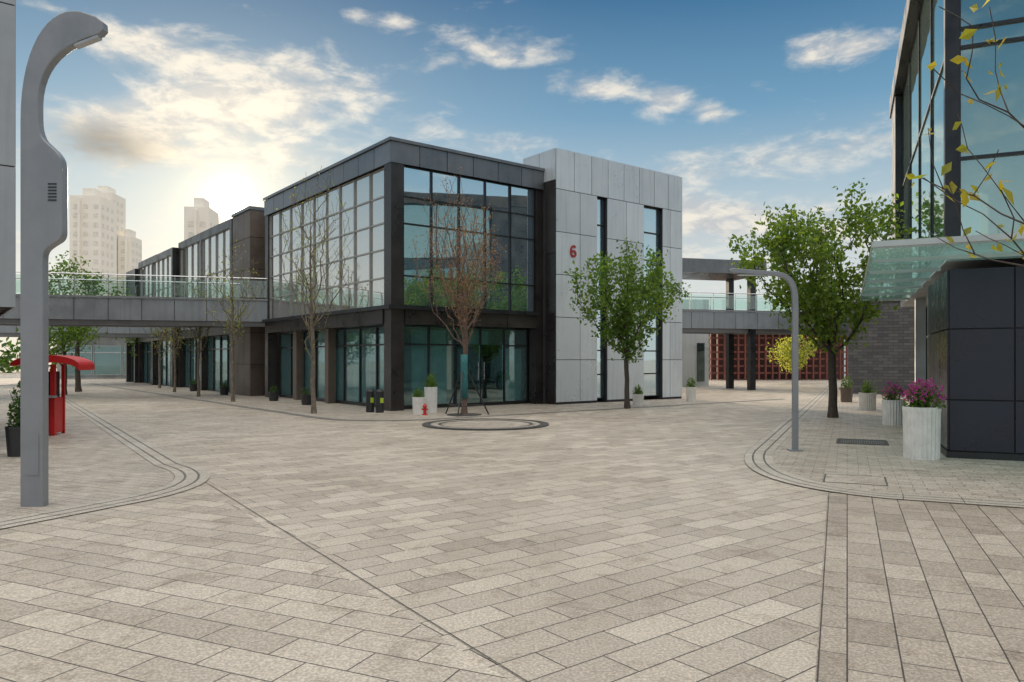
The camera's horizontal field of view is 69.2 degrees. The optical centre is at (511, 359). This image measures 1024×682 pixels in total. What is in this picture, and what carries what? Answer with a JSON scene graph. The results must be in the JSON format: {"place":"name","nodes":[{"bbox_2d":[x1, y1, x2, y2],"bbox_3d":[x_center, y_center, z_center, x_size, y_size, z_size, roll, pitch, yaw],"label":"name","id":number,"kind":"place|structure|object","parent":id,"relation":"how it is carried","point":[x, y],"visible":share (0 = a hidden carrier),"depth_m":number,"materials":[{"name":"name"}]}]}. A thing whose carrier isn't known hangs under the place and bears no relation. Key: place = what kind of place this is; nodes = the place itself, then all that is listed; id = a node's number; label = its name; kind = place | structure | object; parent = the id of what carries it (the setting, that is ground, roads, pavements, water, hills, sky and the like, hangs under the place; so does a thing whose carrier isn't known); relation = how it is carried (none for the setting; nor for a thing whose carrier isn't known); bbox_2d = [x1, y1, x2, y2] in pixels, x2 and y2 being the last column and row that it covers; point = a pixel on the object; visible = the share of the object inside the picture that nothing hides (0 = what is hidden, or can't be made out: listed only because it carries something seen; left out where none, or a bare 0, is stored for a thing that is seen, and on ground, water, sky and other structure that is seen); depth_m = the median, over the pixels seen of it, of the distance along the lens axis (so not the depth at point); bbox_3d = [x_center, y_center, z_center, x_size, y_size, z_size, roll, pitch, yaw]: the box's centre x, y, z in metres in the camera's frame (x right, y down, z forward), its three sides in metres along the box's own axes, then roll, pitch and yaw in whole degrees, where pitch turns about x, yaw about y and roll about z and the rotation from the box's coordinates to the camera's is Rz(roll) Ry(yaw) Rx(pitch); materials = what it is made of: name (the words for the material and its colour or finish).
{"place":"outdoors","nodes":[
{"label":"outdoors","id":0,"kind":"place"},
{"bbox_2d":[0,0,15,316],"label":"panelled building","id":1,"kind":"structure","parent":0,"point":[7,156],"depth_m":12.83,"materials":[{"name":"grey metal"}]},
{"bbox_2d":[0,385,182,525],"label":"pavement","id":2,"kind":"structure","parent":0,"point":[90,461],"depth_m":10.77,"materials":[{"name":"grey stone"}]},
{"bbox_2d":[5,381,19,456],"bbox_3d":[-8.147,0.941,12.350,0.551,1.319,0.491,0,0,0],"label":"plant pot","id":3,"kind":"object","parent":2,"relation":"on","point":[12,432],"visible":0.3,"depth_m":12.16,"materials":[{"name":"black plastic"}]},
{"bbox_2d":[9,355,94,435],"bbox_3d":[-9.739,0.750,15.768,1.300,1.700,0.950,0,0,-12],"label":"kiosk","id":4,"kind":"object","parent":2,"relation":"on","point":[56,413],"visible":0.57,"depth_m":15.62,"materials":[{"name":"red paint"}]},
{"bbox_2d":[20,11,107,506],"bbox_3d":[-4.875,-1.091,8.086,0.899,5.382,0.117,0,0,0],"label":"street lamp","id":5,"kind":"object","parent":2,"relation":"on","point":[44,197],"visible":1,"depth_m":8.04,"materials":[{"name":"grey metal"}]},
{"bbox_2d":[0,401,183,521],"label":"kerb","id":6,"kind":"structure","parent":2,"relation":"on","point":[178,476],"depth_m":10.30,"materials":[{"name":"stone"}]},
{"bbox_2d":[0,395,199,525],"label":"kerb","id":7,"kind":"structure","parent":2,"relation":"on","point":[191,475],"depth_m":10.17,"materials":[{"name":"stone"}]},
{"bbox_2d":[0,393,208,528],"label":"kerb","id":8,"kind":"structure","parent":2,"relation":"on","point":[204,475],"depth_m":10.00,"materials":[{"name":"stone"}]},
{"bbox_2d":[57,337,125,378],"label":"building","id":9,"kind":"structure","parent":0,"point":[108,358],"depth_m":62.50,"materials":[{"name":"teal glass"}]},
{"bbox_2d":[70,188,116,297],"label":"apartment tower","id":10,"kind":"structure","parent":0,"point":[93,225],"depth_m":250.54,"materials":[{"name":"beige concrete"}]},
{"bbox_2d":[98,186,125,293],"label":"apartment tower","id":11,"kind":"structure","parent":0,"point":[110,193],"depth_m":291.34,"materials":[{"name":"beige concrete"}]},
{"bbox_2d":[118,229,141,295],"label":"apartment tower","id":12,"kind":"structure","parent":0,"point":[129,250],"depth_m":290.22,"materials":[{"name":"beige concrete"}]},
{"bbox_2d":[184,198,218,239],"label":"apartment tower","id":13,"kind":"structure","parent":0,"point":[201,215],"depth_m":215.45,"materials":[{"name":"beige concrete"}]},
{"bbox_2d":[0,482,510,681],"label":"pavement","id":14,"kind":"structure","parent":0,"point":[198,584],"depth_m":4.72,"materials":[{"name":"grey stone"}]},
{"bbox_2d":[0,361,870,681],"bbox_3d":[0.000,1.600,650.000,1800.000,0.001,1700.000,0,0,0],"label":"ground","id":15,"kind":"structure","parent":0,"point":[678,543],"depth_m":7.34,"materials":[{"name":"grey stone"}]},
{"bbox_2d":[0,337,56,372],"bbox_3d":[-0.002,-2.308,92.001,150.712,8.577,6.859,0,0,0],"label":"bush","id":16,"kind":"object","parent":15,"relation":"on","point":[4,361],"visible":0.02,"depth_m":90.84,"materials":[{"name":"green plant"}]},
{"bbox_2d":[16,290,99,394],"bbox_3d":[-20.442,-0.841,33.990,3.745,4.890,3.391,0,0,-30],"label":"tree","id":17,"kind":"object","parent":15,"relation":"on","point":[74,335],"visible":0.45,"depth_m":33.92,"materials":[{"name":"green plant"}]},
{"bbox_2d":[49,250,133,391],"bbox_3d":[-21.553,-1.934,36.766,4.403,7.093,4.569,0,0,24],"label":"tree","id":18,"kind":"object","parent":15,"relation":"on","point":[78,387],"visible":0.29,"depth_m":36.75,"materials":[{"name":"green plant"}]},
{"bbox_2d":[206,482,528,681],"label":"kerb","id":19,"kind":"structure","parent":15,"relation":"on","point":[390,596],"depth_m":4.85,"materials":[{"name":"grey stone"}]},
{"bbox_2d":[422,418,548,430],"bbox_3d":[-0.650,1.585,18.300,3.120,0.030,3.120,0,0,0],"label":"ground ring","id":20,"kind":"object","parent":15,"relation":"on","point":[487,424],"visible":1,"depth_m":18.16,"materials":[{"name":"stone"}]},
{"bbox_2d":[709,334,847,379],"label":"pavilion","id":21,"kind":"structure","parent":15,"relation":"on","point":[816,366],"depth_m":58.77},
{"bbox_2d":[682,258,883,389],"bbox_3d":[13.150,-1.775,40.454,16.598,6.750,3.300,0,0,-15],"label":"footbridge","id":22,"kind":"object","parent":15,"relation":"on","point":[751,321],"visible":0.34,"depth_m":38.99,"materials":[{"name":"grey paint"}]},
{"bbox_2d":[766,335,820,373],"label":"tree","id":23,"kind":"object","parent":15,"relation":"on","point":[783,346],"visible":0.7,"depth_m":48.26,"materials":[{"name":"yellow plant"}]},
{"bbox_2d":[97,383,774,419],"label":"pavement","id":24,"kind":"structure","parent":0,"point":[339,410],"depth_m":25.88,"materials":[{"name":"grey stone"}]},
{"bbox_2d":[142,289,178,387],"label":"tree","id":25,"kind":"object","parent":24,"relation":"on","point":[160,338],"visible":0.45,"depth_m":41.51,"materials":[{"name":"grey plant"}]},
{"bbox_2d":[156,279,191,391],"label":"tree","id":26,"kind":"object","parent":24,"relation":"on","point":[174,350],"visible":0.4,"depth_m":36.44,"materials":[{"name":"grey plant"}]},
{"bbox_2d":[177,268,217,396],"bbox_3d":[-13.534,-1.234,32.263,2.001,5.681,1.580,0,0,45],"label":"tree","id":27,"kind":"object","parent":24,"relation":"on","point":[198,350],"visible":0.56,"depth_m":32.15,"materials":[{"name":"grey plant"}]},
{"bbox_2d":[126,206,285,395],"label":"shop building","id":28,"kind":"structure","parent":24,"relation":"on","point":[199,254],"depth_m":37.56,"materials":[{"name":"grey stone"}]},
{"bbox_2d":[0,326,156,337],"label":"footbridge","id":29,"kind":"object","parent":28,"relation":"attached to","point":[112,332],"visible":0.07,"depth_m":45.62,"materials":[{"name":"grey paint"}]},
{"bbox_2d":[0,271,267,327],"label":"footbridge","id":30,"kind":"object","parent":28,"relation":"attached to","point":[91,310],"visible":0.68,"depth_m":30.46,"materials":[{"name":"grey paint"}]},
{"bbox_2d":[161,340,165,385],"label":"window","id":31,"kind":"structure","parent":28,"relation":"in","point":[163,362],"depth_m":45.80,"materials":[{"name":"teal glass"}]},
{"bbox_2d":[162,257,166,331],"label":"window","id":32,"kind":"structure","parent":28,"relation":"in","point":[164,261],"depth_m":44.77,"materials":[{"name":"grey glass"}]},
{"bbox_2d":[180,247,185,329],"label":"window","id":33,"kind":"structure","parent":28,"relation":"in","point":[183,251],"depth_m":42.66,"materials":[{"name":"grey glass"}]},
{"bbox_2d":[184,339,189,386],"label":"window","id":34,"kind":"structure","parent":28,"relation":"in","point":[186,347],"depth_m":42.74,"materials":[{"name":"teal glass"}]},
{"bbox_2d":[186,245,191,328],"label":"window","id":35,"kind":"structure","parent":28,"relation":"in","point":[188,249],"depth_m":41.50,"materials":[{"name":"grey glass"}]},
{"bbox_2d":[190,339,194,383],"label":"window","id":36,"kind":"structure","parent":28,"relation":"in","point":[192,361],"depth_m":41.80,"materials":[{"name":"teal glass"}]},
{"bbox_2d":[191,243,196,328],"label":"window","id":37,"kind":"structure","parent":28,"relation":"in","point":[194,246],"depth_m":40.73,"materials":[{"name":"grey glass"}]},
{"bbox_2d":[202,237,208,297],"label":"window","id":38,"kind":"structure","parent":28,"relation":"in","point":[205,243],"depth_m":38.19,"materials":[{"name":"grey glass"}]},
{"bbox_2d":[206,337,212,390],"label":"window","id":39,"kind":"structure","parent":28,"relation":"in","point":[209,345],"depth_m":38.38,"materials":[{"name":"teal glass"}]},
{"bbox_2d":[209,234,215,297],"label":"window","id":40,"kind":"structure","parent":28,"relation":"in","point":[212,240],"depth_m":37.25,"materials":[{"name":"grey glass"}]},
{"bbox_2d":[213,336,219,390],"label":"window","id":41,"kind":"structure","parent":28,"relation":"in","point":[216,339],"depth_m":37.44,"materials":[{"name":"teal glass"}]},
{"bbox_2d":[216,231,222,297],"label":"window","id":42,"kind":"structure","parent":28,"relation":"in","point":[219,237],"depth_m":36.38,"materials":[{"name":"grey glass"}]},
{"bbox_2d":[220,335,226,386],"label":"window","id":43,"kind":"structure","parent":28,"relation":"in","point":[223,339],"depth_m":36.55,"materials":[{"name":"teal glass"}]},
{"bbox_2d":[223,228,229,300],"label":"window","id":44,"kind":"structure","parent":28,"relation":"in","point":[226,233],"depth_m":35.49,"materials":[{"name":"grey glass"}]},
{"bbox_2d":[201,240,257,401],"bbox_3d":[-10.721,-1.529,28.257,2.276,6.266,1.791,0,0,-21],"label":"tree","id":45,"kind":"object","parent":24,"relation":"on","point":[232,316],"visible":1,"depth_m":28.15,"materials":[{"name":"brown plant"}]},
{"bbox_2d":[274,166,355,413],"bbox_3d":[-5.876,-2.054,21.974,2.331,7.321,2.434,0,0,0],"label":"tree","id":46,"kind":"object","parent":24,"relation":"on","point":[312,356],"visible":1,"depth_m":22.06,"materials":[{"name":"brown plant"}]},
{"bbox_2d":[375,389,383,412],"bbox_3d":[-3.995,1.240,22.444,0.260,0.720,0.275,0,0,-38],"label":"litter bin","id":47,"kind":"object","parent":24,"relation":"on","point":[379,404],"visible":1,"depth_m":22.34,"materials":[{"name":"black plastic"}]},
{"bbox_2d":[411,388,424,413],"bbox_3d":[-2.752,1.211,21.899,0.383,0.778,0.378,0,0,-24],"label":"plant pot","id":48,"kind":"object","parent":24,"relation":"on","point":[418,400],"visible":0.98,"depth_m":21.75,"materials":[{"name":"white concrete"}]},
{"bbox_2d":[423,372,437,412],"bbox_3d":[-2.470,0.985,22.417,0.456,1.231,0.444,0,0,14],"label":"plant pot","id":49,"kind":"object","parent":24,"relation":"on","point":[430,392],"visible":0.98,"depth_m":22.25,"materials":[{"name":"white concrete"}]},
{"bbox_2d":[89,383,777,420],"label":"kerb","id":50,"kind":"structure","parent":24,"relation":"on","point":[391,420],"depth_m":23.72,"materials":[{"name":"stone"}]},
{"bbox_2d":[409,167,506,414],"bbox_3d":[-1.606,-1.929,21.361,2.910,7.065,3.058,0,0,0],"label":"tree","id":51,"kind":"object","parent":24,"relation":"on","point":[464,342],"visible":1,"depth_m":21.27,"materials":[{"name":"brown plant"}]},
{"bbox_2d":[445,355,488,416],"bbox_3d":[-1.315,0.729,21.272,1.319,1.759,1.259,0,0,0],"label":"tree stake","id":52,"kind":"object","parent":24,"relation":"on","point":[464,373],"visible":0.87,"depth_m":21.31,"materials":[{"name":"teal plastic"}]},
{"bbox_2d":[260,136,681,410],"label":"office building","id":53,"kind":"structure","parent":24,"relation":"on","point":[555,212],"depth_m":26.59,"materials":[{"name":"grey metal"}]},
{"bbox_2d":[269,212,279,318],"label":"window","id":54,"kind":"structure","parent":53,"relation":"in","point":[274,225],"depth_m":31.24,"materials":[{"name":"grey glass"}]},
{"bbox_2d":[280,207,289,316],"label":"window","id":55,"kind":"structure","parent":53,"relation":"in","point":[284,290],"depth_m":30.28,"materials":[{"name":"grey glass"}]},
{"bbox_2d":[279,333,290,395],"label":"window","id":56,"kind":"structure","parent":53,"relation":"in","point":[284,339],"depth_m":31.41,"materials":[{"name":"teal glass"}]},
{"bbox_2d":[290,203,300,315],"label":"window","id":57,"kind":"structure","parent":53,"relation":"in","point":[294,311],"depth_m":29.45,"materials":[{"name":"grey glass"}]},
{"bbox_2d":[301,198,312,314],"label":"window","id":58,"kind":"structure","parent":53,"relation":"in","point":[303,206],"depth_m":28.60,"materials":[{"name":"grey glass"}]},
{"bbox_2d":[304,331,314,394],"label":"window","id":59,"kind":"structure","parent":53,"relation":"in","point":[307,360],"depth_m":29.50,"materials":[{"name":"teal glass"}]},
{"bbox_2d":[313,192,325,312],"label":"window","id":60,"kind":"structure","parent":53,"relation":"in","point":[321,198],"depth_m":27.63,"materials":[{"name":"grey glass"}]},
{"bbox_2d":[315,331,324,398],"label":"window","id":61,"kind":"structure","parent":53,"relation":"in","point":[320,343],"depth_m":28.51,"materials":[{"name":"teal glass"}]},
{"bbox_2d":[326,187,338,311],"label":"window","id":62,"kind":"structure","parent":53,"relation":"in","point":[332,282],"depth_m":26.72,"materials":[{"name":"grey glass"}]},
{"bbox_2d":[336,329,342,400],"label":"window","id":63,"kind":"structure","parent":53,"relation":"in","point":[339,333],"depth_m":27.18,"materials":[{"name":"teal glass"}]},
{"bbox_2d":[339,180,353,309],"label":"window","id":64,"kind":"structure","parent":53,"relation":"in","point":[346,191],"depth_m":25.79,"materials":[{"name":"clear glass"}]},
{"bbox_2d":[343,328,358,402],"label":"window","id":65,"kind":"structure","parent":53,"relation":"in","point":[350,336],"depth_m":26.41,"materials":[{"name":"teal glass"}]},
{"bbox_2d":[354,173,369,307],"bbox_3d":[-4.986,-3.919,24.836,0.082,4.410,1.146,0,0,-38],"label":"window","id":66,"kind":"structure","parent":53,"relation":"in","point":[361,185],"depth_m":24.86,"materials":[{"name":"clear glass"}]},
{"bbox_2d":[359,327,375,403],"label":"window","id":67,"kind":"structure","parent":53,"relation":"in","point":[367,336],"depth_m":25.43,"materials":[{"name":"teal glass"}]},
{"bbox_2d":[370,168,383,306],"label":"window","id":68,"kind":"structure","parent":53,"relation":"in","point":[376,177],"depth_m":24.05,"materials":[{"name":"clear glass"}]},
{"bbox_2d":[376,326,383,390],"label":"window","id":69,"kind":"structure","parent":53,"relation":"in","point":[379,330],"depth_m":24.69,"materials":[{"name":"teal glass"}]},
{"bbox_2d":[404,166,431,305],"bbox_3d":[-3.044,-3.922,23.742,1.076,4.410,0.092,0,0,-38],"label":"window","id":70,"kind":"structure","parent":53,"relation":"in","point":[417,182],"depth_m":23.78,"materials":[{"name":"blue glass"}]},
{"bbox_2d":[429,326,455,404],"bbox_3d":[-2.343,0.206,24.761,1.044,2.600,0.091,0,0,-38],"label":"window frame","id":71,"kind":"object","parent":53,"relation":"in","point":[454,344],"depth_m":25.05,"materials":[{"name":"black metal"}]},
{"bbox_2d":[432,171,459,307],"bbox_3d":[-2.192,-3.908,24.401,1.076,4.410,0.092,0,0,-38],"label":"window","id":72,"kind":"structure","parent":53,"relation":"in","point":[441,198],"depth_m":24.38,"materials":[{"name":"blue glass"}]},
{"bbox_2d":[460,176,485,308],"bbox_3d":[-1.346,-3.912,25.062,1.076,4.410,0.091,0,0,-38],"label":"window","id":73,"kind":"structure","parent":53,"relation":"in","point":[475,189],"depth_m":25.12,"materials":[{"name":"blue glass"}]},
{"bbox_2d":[481,328,504,402],"bbox_3d":[-0.689,0.203,26.077,1.044,2.600,0.091,0,0,-38],"label":"window frame","id":74,"kind":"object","parent":53,"relation":"in","point":[481,328],"depth_m":26.34,"materials":[{"name":"black metal"}]},
{"bbox_2d":[486,181,510,310],"bbox_3d":[-0.502,-3.920,25.733,1.076,4.410,0.091,0,0,-38],"label":"window","id":75,"kind":"structure","parent":53,"relation":"in","point":[498,194],"depth_m":25.81,"materials":[{"name":"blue glass"}]},
{"bbox_2d":[505,329,527,401],"bbox_3d":[0.126,0.193,26.703,1.044,2.600,0.091,0,0,-38],"label":"window frame","id":76,"kind":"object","parent":53,"relation":"in","point":[526,330],"depth_m":26.99,"materials":[{"name":"black metal"}]},
{"bbox_2d":[511,185,533,311],"bbox_3d":[0.356,-3.913,26.403,1.076,4.410,0.091,0,0,-38],"label":"window","id":77,"kind":"structure","parent":53,"relation":"in","point":[522,199],"depth_m":26.43,"materials":[{"name":"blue glass"}]},
{"bbox_2d":[596,198,603,397],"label":"window","id":78,"kind":"structure","parent":53,"relation":"in","point":[600,202],"depth_m":27.96,"materials":[{"name":"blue glass"}]},
{"bbox_2d":[643,207,659,395],"bbox_3d":[5.512,-2.300,29.632,1.070,7.500,0.090,0,0,-38],"label":"window","id":79,"kind":"structure","parent":53,"relation":"in","point":[651,359],"depth_m":29.74,"materials":[{"name":"blue glass"}]},
{"bbox_2d":[564,237,690,408],"bbox_3d":[3.891,-1.142,24.575,3.851,5.492,3.882,0,0,22],"label":"tree","id":80,"kind":"object","parent":24,"relation":"on","point":[640,293],"visible":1,"depth_m":24.09,"materials":[{"name":"green plant"}]},
{"bbox_2d":[632,384,643,405],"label":"plant pot","id":81,"kind":"object","parent":24,"relation":"on","point":[638,397],"visible":1,"depth_m":25.47,"materials":[{"name":"white concrete"}]},
{"bbox_2d":[685,375,696,400],"bbox_3d":[6.893,1.100,28.619,0.447,1.000,0.452,0,0,0],"label":"plant pot","id":82,"kind":"object","parent":24,"relation":"on","point":[690,393],"visible":1,"depth_m":28.47,"materials":[{"name":"white concrete"}]},
{"bbox_2d":[0,0,980,359],"label":"sky","id":83,"kind":"structure","parent":0,"point":[229,104],"materials":[{"name":"blue"}]},
{"bbox_2d":[682,299,708,386],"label":"pale building","id":84,"kind":"structure","parent":0,"point":[695,355],"depth_m":44.37,"materials":[{"name":"paint"}]},
{"bbox_2d":[769,385,1023,502],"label":"pavement","id":85,"kind":"structure","parent":0,"point":[820,455],"depth_m":11.39,"materials":[{"name":"grey stone"}]},
{"bbox_2d":[728,268,802,450],"bbox_3d":[4.427,0.000,13.000,1.266,3.199,0.200,0,0,0],"label":"street lamp","id":86,"kind":"object","parent":85,"relation":"on","point":[788,279],"visible":1,"depth_m":12.96,"materials":[{"name":"grey metal"}]},
{"bbox_2d":[726,178,913,417],"bbox_3d":[8.588,-1.640,20.276,5.155,6.486,4.464,0,0,-29],"label":"tree","id":87,"kind":"object","parent":85,"relation":"on","point":[819,296],"visible":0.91,"depth_m":20.04,"materials":[{"name":"green plant"}]},
{"bbox_2d":[839,376,853,401],"bbox_3d":[12.609,1.095,27.979,0.536,1.010,0.528,0,0,36],"label":"plant pot","id":88,"kind":"object","parent":85,"relation":"on","point":[846,393],"visible":0.99,"depth_m":27.84,"materials":[{"name":"concrete"}]},
{"bbox_2d":[823,474,887,485],"bbox_3d":[4.550,1.593,9.850,0.760,0.013,0.760,0,0,24],"label":"manhole cover","id":89,"kind":"object","parent":85,"relation":"on","point":[856,479],"visible":1,"depth_m":9.85,"materials":[{"name":"metal"}]},
{"bbox_2d":[836,438,888,445],"bbox_3d":[6.763,1.590,14.346,0.900,0.020,0.900,0,0,24],"label":"floor grate","id":90,"kind":"object","parent":85,"relation":"on","point":[840,441],"visible":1,"depth_m":14.30,"materials":[{"name":"metal"}]},
{"bbox_2d":[859,380,877,409],"bbox_3d":[11.325,1.115,23.599,0.567,0.970,0.519,0,0,0],"label":"plant pot","id":91,"kind":"object","parent":85,"relation":"on","point":[867,398],"visible":0.98,"depth_m":23.43,"materials":[{"name":"white concrete"}]},
{"bbox_2d":[847,300,914,394],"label":"brick building","id":92,"kind":"structure","parent":85,"relation":"on","point":[884,356],"depth_m":34.15,"materials":[{"name":"grey brick"},{"name":"light metal"}]},
{"bbox_2d":[744,385,1023,507],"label":"kerb","id":93,"kind":"structure","parent":85,"relation":"on","point":[758,458],"depth_m":10.35,"materials":[{"name":"stone"}]},
{"bbox_2d":[881,381,905,425],"bbox_3d":[9.358,1.061,18.206,0.568,1.078,0.534,0,0,25],"label":"plant pot","id":94,"kind":"object","parent":85,"relation":"on","point":[892,404],"visible":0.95,"depth_m":18.06,"materials":[{"name":"white concrete"}]},
{"bbox_2d":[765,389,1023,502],"bbox_3d":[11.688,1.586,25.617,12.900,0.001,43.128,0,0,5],"label":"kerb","id":95,"kind":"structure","parent":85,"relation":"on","point":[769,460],"depth_m":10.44,"materials":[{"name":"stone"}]},
{"bbox_2d":[901,378,946,459],"bbox_3d":[6.646,0.942,11.983,0.652,1.315,0.559,0,0,33],"label":"plant pot","id":96,"kind":"object","parent":85,"relation":"on","point":[921,427],"visible":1,"depth_m":11.82,"materials":[{"name":"white concrete"}]},
{"bbox_2d":[860,0,1023,460],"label":"glass building","id":97,"kind":"structure","parent":85,"relation":"on","point":[969,333],"depth_m":13.28,"materials":[{"name":"glass"}]},
{"bbox_2d":[902,66,908,291],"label":"window","id":98,"kind":"structure","parent":97,"relation":"in","point":[905,96],"depth_m":21.29,"materials":[{"name":"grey glass"}]},
{"bbox_2d":[909,23,920,285],"bbox_3d":[9.972,-4.925,18.383,0.062,5.930,2.700,0,0,24],"label":"window","id":99,"kind":"structure","parent":97,"relation":"in","point":[913,62],"depth_m":18.71,"materials":[{"name":"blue glass"}]},
{"bbox_2d":[918,0,932,274],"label":"window","id":100,"kind":"structure","parent":97,"relation":"in","point":[924,20],"depth_m":16.12,"materials":[{"name":"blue glass"}]},
{"bbox_2d":[930,0,946,260],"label":"window","id":101,"kind":"structure","parent":97,"relation":"in","point":[937,14],"depth_m":13.86,"materials":[{"name":"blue glass"}]},
{"bbox_2d":[959,0,1023,235],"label":"window frame","id":102,"kind":"structure","parent":97,"relation":"in","point":[1015,20],"depth_m":11.93,"materials":[{"name":"black metal"}]},
{"bbox_2d":[815,493,1023,681],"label":"pavement","id":103,"kind":"structure","parent":0,"point":[922,591],"depth_m":5.09,"materials":[{"name":"beige stone"}]},
{"bbox_2d":[816,494,828,681],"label":"kerb","id":104,"kind":"structure","parent":103,"relation":"on","point":[822,600],"depth_m":4.80,"materials":[{"name":"grey stone"}]},
{"bbox_2d":[905,0,1023,266],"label":"tree","id":105,"kind":"object","parent":103,"relation":"on","point":[967,34],"visible":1,"depth_m":6.39,"materials":[{"name":"yellow plant"}]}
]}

